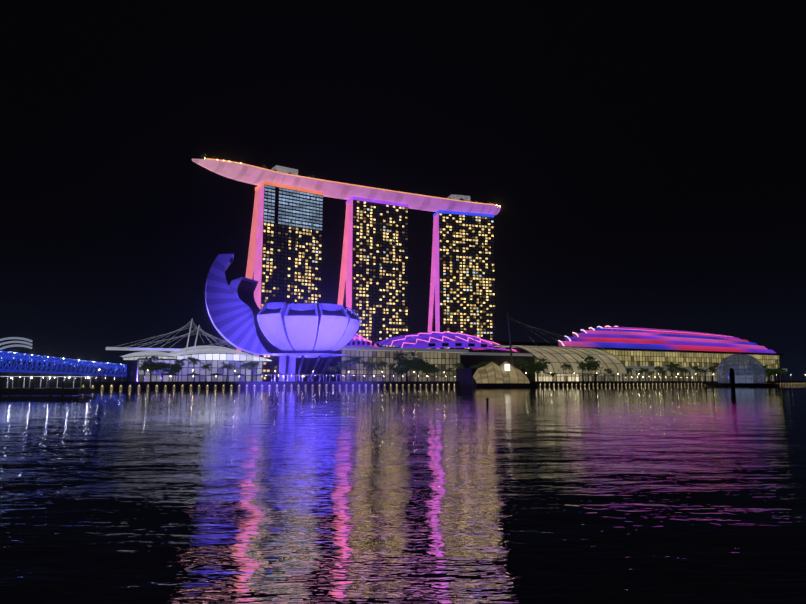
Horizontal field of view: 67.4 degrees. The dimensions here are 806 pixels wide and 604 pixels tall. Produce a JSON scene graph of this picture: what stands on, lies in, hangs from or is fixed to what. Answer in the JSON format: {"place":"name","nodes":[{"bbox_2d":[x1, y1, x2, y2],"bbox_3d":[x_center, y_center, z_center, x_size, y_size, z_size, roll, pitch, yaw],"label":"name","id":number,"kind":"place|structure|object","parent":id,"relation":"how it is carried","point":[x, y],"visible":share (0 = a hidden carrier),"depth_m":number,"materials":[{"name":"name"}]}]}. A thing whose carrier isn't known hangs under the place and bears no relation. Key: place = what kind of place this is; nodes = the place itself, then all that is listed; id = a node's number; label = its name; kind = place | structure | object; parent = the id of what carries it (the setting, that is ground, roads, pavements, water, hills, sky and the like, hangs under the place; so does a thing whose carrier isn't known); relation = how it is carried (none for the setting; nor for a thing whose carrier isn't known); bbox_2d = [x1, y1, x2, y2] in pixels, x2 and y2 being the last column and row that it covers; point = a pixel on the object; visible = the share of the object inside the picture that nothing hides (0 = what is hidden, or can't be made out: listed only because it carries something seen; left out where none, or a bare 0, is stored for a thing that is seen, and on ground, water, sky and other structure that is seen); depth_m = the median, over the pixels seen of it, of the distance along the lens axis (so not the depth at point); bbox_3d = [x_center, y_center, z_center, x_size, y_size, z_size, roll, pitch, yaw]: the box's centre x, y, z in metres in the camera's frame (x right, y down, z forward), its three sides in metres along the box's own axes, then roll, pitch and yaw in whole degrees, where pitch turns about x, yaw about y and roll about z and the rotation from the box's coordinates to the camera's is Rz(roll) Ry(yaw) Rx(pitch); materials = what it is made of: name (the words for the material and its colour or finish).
{"place":"outdoors","nodes":[
{"label":"outdoors","id":0,"kind":"place"},
{"bbox_2d":[0,337,43,382],"bbox_3d":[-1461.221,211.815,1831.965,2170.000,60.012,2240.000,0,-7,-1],"label":"building","id":1,"kind":"structure","parent":0,"point":[17,345],"depth_m":790.34,"materials":[{"name":"grey"}]},
{"bbox_2d":[17,331,64,373],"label":"tree","id":2,"kind":"object","parent":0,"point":[34,347],"visible":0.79,"depth_m":815.90,"materials":[{"name":"green plant"}]},
{"bbox_2d":[0,383,805,603],"bbox_3d":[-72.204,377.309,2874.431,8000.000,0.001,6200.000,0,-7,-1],"label":"water","id":3,"kind":"structure","parent":0,"point":[568,495],"depth_m":15.97,"materials":[{"name":"black liquid"}]},
{"bbox_2d":[0,375,97,395],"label":"jetty","id":4,"kind":"object","parent":3,"relation":"on","point":[62,391],"visible":0.92,"depth_m":118.35,"materials":[{"name":"black"}]},
{"bbox_2d":[0,373,118,384],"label":"road bridge","id":5,"kind":"structure","parent":3,"relation":"on","point":[3,380],"depth_m":486.64,"materials":[{"name":"concrete"}]},
{"bbox_2d":[729,368,734,390],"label":"post","id":6,"kind":"object","parent":3,"relation":"on","point":[732,377],"visible":0.79,"depth_m":177.76,"materials":[{"name":"black"}]},
{"bbox_2d":[42,381,805,388],"bbox_3d":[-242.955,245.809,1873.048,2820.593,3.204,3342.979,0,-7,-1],"label":"promenade ground","id":7,"kind":"structure","parent":0,"point":[194,384],"depth_m":265.51,"materials":[{"name":"grey concrete"}]},
{"bbox_2d":[0,351,126,385],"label":"bridge","id":8,"kind":"structure","parent":7,"relation":"on","point":[42,361],"depth_m":435.70,"materials":[{"name":"blue"}]},
{"bbox_2d":[138,364,145,381],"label":"palm tree","id":9,"kind":"object","parent":7,"relation":"on","point":[141,368],"visible":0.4,"depth_m":257.56,"materials":[{"name":"green plant"}]},
{"bbox_2d":[141,355,165,380],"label":"broad tree","id":10,"kind":"object","parent":7,"relation":"on","point":[151,365],"visible":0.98,"depth_m":256.88,"materials":[{"name":"green plant"}]},
{"bbox_2d":[157,361,173,380],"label":"broad tree","id":11,"kind":"object","parent":7,"relation":"on","point":[164,365],"visible":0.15,"depth_m":264.16,"materials":[{"name":"green plant"}]},
{"bbox_2d":[163,363,182,380],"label":"broad tree","id":12,"kind":"object","parent":7,"relation":"on","point":[175,368],"visible":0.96,"depth_m":260.35,"materials":[{"name":"green plant"}]},
{"bbox_2d":[174,358,186,380],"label":"palm tree","id":13,"kind":"object","parent":7,"relation":"on","point":[178,361],"visible":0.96,"depth_m":265.58,"materials":[{"name":"green plant"}]},
{"bbox_2d":[187,357,200,380],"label":"palm tree","id":14,"kind":"object","parent":7,"relation":"on","point":[194,362],"visible":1,"depth_m":270.40,"materials":[{"name":"green plant"}]},
{"bbox_2d":[200,362,211,380],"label":"palm tree","id":15,"kind":"object","parent":7,"relation":"on","point":[204,366],"visible":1,"depth_m":269.38,"materials":[{"name":"green plant"}]},
{"bbox_2d":[105,320,309,381],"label":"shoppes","id":16,"kind":"structure","parent":7,"relation":"on","point":[186,373],"depth_m":300.01,"materials":[{"name":"grey"}]},
{"bbox_2d":[219,363,234,380],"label":"palm tree","id":17,"kind":"object","parent":7,"relation":"on","point":[227,366],"visible":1,"depth_m":273.67,"materials":[{"name":"green plant"}]},
{"bbox_2d":[239,361,251,380],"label":"palm tree","id":18,"kind":"object","parent":7,"relation":"on","point":[245,365],"visible":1,"depth_m":277.67,"materials":[{"name":"green plant"}]},
{"bbox_2d":[248,361,259,380],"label":"palm tree","id":19,"kind":"object","parent":7,"relation":"on","point":[252,366],"visible":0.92,"depth_m":281.42,"materials":[{"name":"green plant"}]},
{"bbox_2d":[236,181,322,380],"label":"hotel tower","id":20,"kind":"structure","parent":7,"relation":"on","point":[284,260],"depth_m":604.92,"materials":[{"name":"black glass"}]},
{"bbox_2d":[205,254,360,380],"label":"museum building","id":21,"kind":"structure","parent":7,"relation":"on","point":[288,331],"depth_m":283.02,"materials":[{"name":"grey"}]},
{"bbox_2d":[326,366,336,380],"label":"palm tree","id":22,"kind":"object","parent":7,"relation":"on","point":[331,369],"visible":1,"depth_m":292.87,"materials":[{"name":"green plant"}]},
{"bbox_2d":[335,362,346,380],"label":"palm tree","id":23,"kind":"object","parent":7,"relation":"on","point":[341,366],"visible":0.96,"depth_m":296.88,"materials":[{"name":"green plant"}]},
{"bbox_2d":[341,359,352,380],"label":"palm tree","id":24,"kind":"object","parent":7,"relation":"on","point":[347,361],"visible":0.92,"depth_m":299.36,"materials":[{"name":"green plant"}]},
{"bbox_2d":[347,356,363,380],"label":"palm tree","id":25,"kind":"object","parent":7,"relation":"on","point":[356,360],"visible":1,"depth_m":299.67,"materials":[{"name":"green plant"}]},
{"bbox_2d":[361,361,370,380],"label":"palm tree","id":26,"kind":"object","parent":7,"relation":"on","point":[366,364],"visible":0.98,"depth_m":303.41,"materials":[{"name":"green plant"}]},
{"bbox_2d":[337,196,408,347],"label":"hotel tower","id":27,"kind":"structure","parent":7,"relation":"on","point":[373,293],"depth_m":651.50,"materials":[{"name":"black glass"}]},
{"bbox_2d":[367,362,378,380],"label":"palm tree","id":28,"kind":"object","parent":7,"relation":"on","point":[372,365],"visible":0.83,"depth_m":305.07,"materials":[{"name":"green plant"}]},
{"bbox_2d":[377,361,388,380],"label":"palm tree","id":29,"kind":"object","parent":7,"relation":"on","point":[382,364],"visible":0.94,"depth_m":309.08,"materials":[{"name":"green plant"}]},
{"bbox_2d":[387,364,395,380],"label":"palm tree","id":30,"kind":"object","parent":7,"relation":"on","point":[390,366],"visible":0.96,"depth_m":310.23,"materials":[{"name":"green plant"}]},
{"bbox_2d":[393,366,409,374],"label":"broad tree","id":31,"kind":"object","parent":7,"relation":"on","point":[397,371],"visible":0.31,"depth_m":333.19,"materials":[{"name":"green plant"}]},
{"bbox_2d":[397,364,408,380],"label":"palm tree","id":32,"kind":"object","parent":7,"relation":"on","point":[402,367],"visible":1,"depth_m":309.33,"materials":[{"name":"green plant"}]},
{"bbox_2d":[393,350,421,380],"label":"broad tree","id":33,"kind":"object","parent":7,"relation":"on","point":[412,363],"visible":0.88,"depth_m":323.89,"materials":[{"name":"green plant"}]},
{"bbox_2d":[295,331,534,380],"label":"shoppes","id":34,"kind":"structure","parent":7,"relation":"on","point":[357,345],"depth_m":360.82,"materials":[{"name":"grey"}]},
{"bbox_2d":[412,358,428,380],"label":"broad tree","id":35,"kind":"object","parent":7,"relation":"on","point":[418,369],"visible":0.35,"depth_m":330.99,"materials":[{"name":"green plant"}]},
{"bbox_2d":[420,364,436,380],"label":"broad tree","id":36,"kind":"object","parent":7,"relation":"on","point":[428,369],"visible":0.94,"depth_m":328.45,"materials":[{"name":"green plant"}]},
{"bbox_2d":[98,369,776,381],"bbox_3d":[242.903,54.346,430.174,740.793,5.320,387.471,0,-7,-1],"label":"street lamps","id":37,"kind":"object","parent":7,"relation":"on","point":[348,374],"visible":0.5,"depth_m":294.11,"materials":[{"name":"black"}]},
{"bbox_2d":[82,383,804,388],"bbox_3d":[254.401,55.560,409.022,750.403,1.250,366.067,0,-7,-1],"label":"seawall lights","id":38,"kind":"object","parent":7,"relation":"on","point":[199,386],"visible":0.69,"depth_m":259.82,"materials":[{"name":"grey"}]},
{"bbox_2d":[444,368,452,380],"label":"palm tree","id":39,"kind":"object","parent":7,"relation":"on","point":[448,369],"visible":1,"depth_m":330.43,"materials":[{"name":"green plant"}]},
{"bbox_2d":[427,210,496,349],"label":"hotel tower","id":40,"kind":"structure","parent":7,"relation":"on","point":[462,299],"depth_m":698.59,"materials":[{"name":"black glass"}]},
{"bbox_2d":[192,154,500,214],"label":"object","id":41,"kind":"structure","parent":40,"relation":"on","point":[248,173],"depth_m":636.78,"materials":[{"name":"grey"}]},
{"bbox_2d":[456,361,535,386],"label":"crystal pavilion","id":42,"kind":"structure","parent":7,"relation":"on","point":[503,374],"depth_m":288.73,"materials":[{"name":"grey glass"}]},
{"bbox_2d":[521,366,536,380],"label":"broad tree","id":43,"kind":"object","parent":7,"relation":"on","point":[530,370],"visible":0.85,"depth_m":337.83,"materials":[{"name":"green plant"}]},
{"bbox_2d":[528,356,549,380],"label":"broad tree","id":44,"kind":"object","parent":7,"relation":"on","point":[536,365],"visible":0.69,"depth_m":349.01,"materials":[{"name":"green plant"}]},
{"bbox_2d":[538,362,547,380],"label":"palm tree","id":45,"kind":"object","parent":7,"relation":"on","point":[545,366],"visible":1,"depth_m":342.72,"materials":[{"name":"green plant"}]},
{"bbox_2d":[560,362,571,380],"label":"palm tree","id":46,"kind":"object","parent":7,"relation":"on","point":[567,366],"visible":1,"depth_m":348.96,"materials":[{"name":"green plant"}]},
{"bbox_2d":[577,362,586,380],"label":"palm tree","id":47,"kind":"object","parent":7,"relation":"on","point":[582,366],"visible":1,"depth_m":356.39,"materials":[{"name":"green plant"}]},
{"bbox_2d":[577,355,602,380],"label":"broad tree","id":48,"kind":"object","parent":7,"relation":"on","point":[591,366],"visible":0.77,"depth_m":361.33,"materials":[{"name":"green plant"}]},
{"bbox_2d":[588,360,599,380],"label":"palm tree","id":49,"kind":"object","parent":7,"relation":"on","point":[596,362],"visible":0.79,"depth_m":361.75,"materials":[{"name":"green plant"}]},
{"bbox_2d":[604,368,611,380],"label":"palm tree","id":50,"kind":"object","parent":7,"relation":"on","point":[609,371],"visible":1,"depth_m":364.78,"materials":[{"name":"green plant"}]},
{"bbox_2d":[469,312,786,380],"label":"convention center","id":51,"kind":"structure","parent":7,"relation":"on","point":[617,350],"depth_m":459.14,"materials":[{"name":"grey glass"}]},
{"bbox_2d":[655,366,663,380],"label":"palm tree","id":52,"kind":"object","parent":7,"relation":"on","point":[658,368],"visible":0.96,"depth_m":427.38,"materials":[{"name":"green plant"}]},
{"bbox_2d":[657,370,666,380],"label":"palm tree","id":53,"kind":"object","parent":7,"relation":"on","point":[662,372],"visible":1,"depth_m":409.34,"materials":[{"name":"green plant"}]},
{"bbox_2d":[665,364,675,380],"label":"palm tree","id":54,"kind":"object","parent":7,"relation":"on","point":[670,366],"visible":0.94,"depth_m":412.51,"materials":[{"name":"green plant"}]},
{"bbox_2d":[667,368,675,380],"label":"palm tree","id":55,"kind":"object","parent":7,"relation":"on","point":[672,370],"visible":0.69,"depth_m":429.81,"materials":[{"name":"green plant"}]},
{"bbox_2d":[670,363,679,380],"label":"palm tree","id":56,"kind":"object","parent":7,"relation":"on","point":[676,366],"visible":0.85,"depth_m":415.20,"materials":[{"name":"green plant"}]},
{"bbox_2d":[691,365,700,380],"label":"palm tree","id":57,"kind":"object","parent":7,"relation":"on","point":[695,367],"visible":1,"depth_m":426.34,"materials":[{"name":"green plant"}]},
{"bbox_2d":[701,369,708,380],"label":"palm tree","id":58,"kind":"object","parent":7,"relation":"on","point":[704,371],"visible":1,"depth_m":430.00,"materials":[{"name":"green plant"}]},
{"bbox_2d":[703,354,777,385],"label":"glass dome","id":59,"kind":"structure","parent":7,"relation":"on","point":[749,370],"depth_m":345.15,"materials":[{"name":"black glass"}]},
{"bbox_2d":[765,368,774,380],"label":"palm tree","id":60,"kind":"object","parent":7,"relation":"on","point":[772,372],"visible":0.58,"depth_m":469.02,"materials":[{"name":"green plant"}]},
{"bbox_2d":[774,368,783,380],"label":"palm tree","id":61,"kind":"object","parent":7,"relation":"on","point":[780,370],"visible":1,"depth_m":467.76,"materials":[{"name":"green plant"}]},
{"bbox_2d":[773,367,785,380],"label":"broad tree","id":62,"kind":"object","parent":7,"relation":"on","point":[776,372],"visible":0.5,"depth_m":483.56,"materials":[{"name":"green plant"}]},
{"bbox_2d":[453,363,463,368],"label":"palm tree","id":63,"kind":"object","parent":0,"point":[457,365],"visible":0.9,"depth_m":330.70,"materials":[{"name":"green plant"}]},
{"bbox_2d":[516,358,527,366],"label":"palm tree","id":64,"kind":"object","parent":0,"point":[522,362],"visible":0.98,"depth_m":334.78,"materials":[{"name":"green plant"}]}
]}

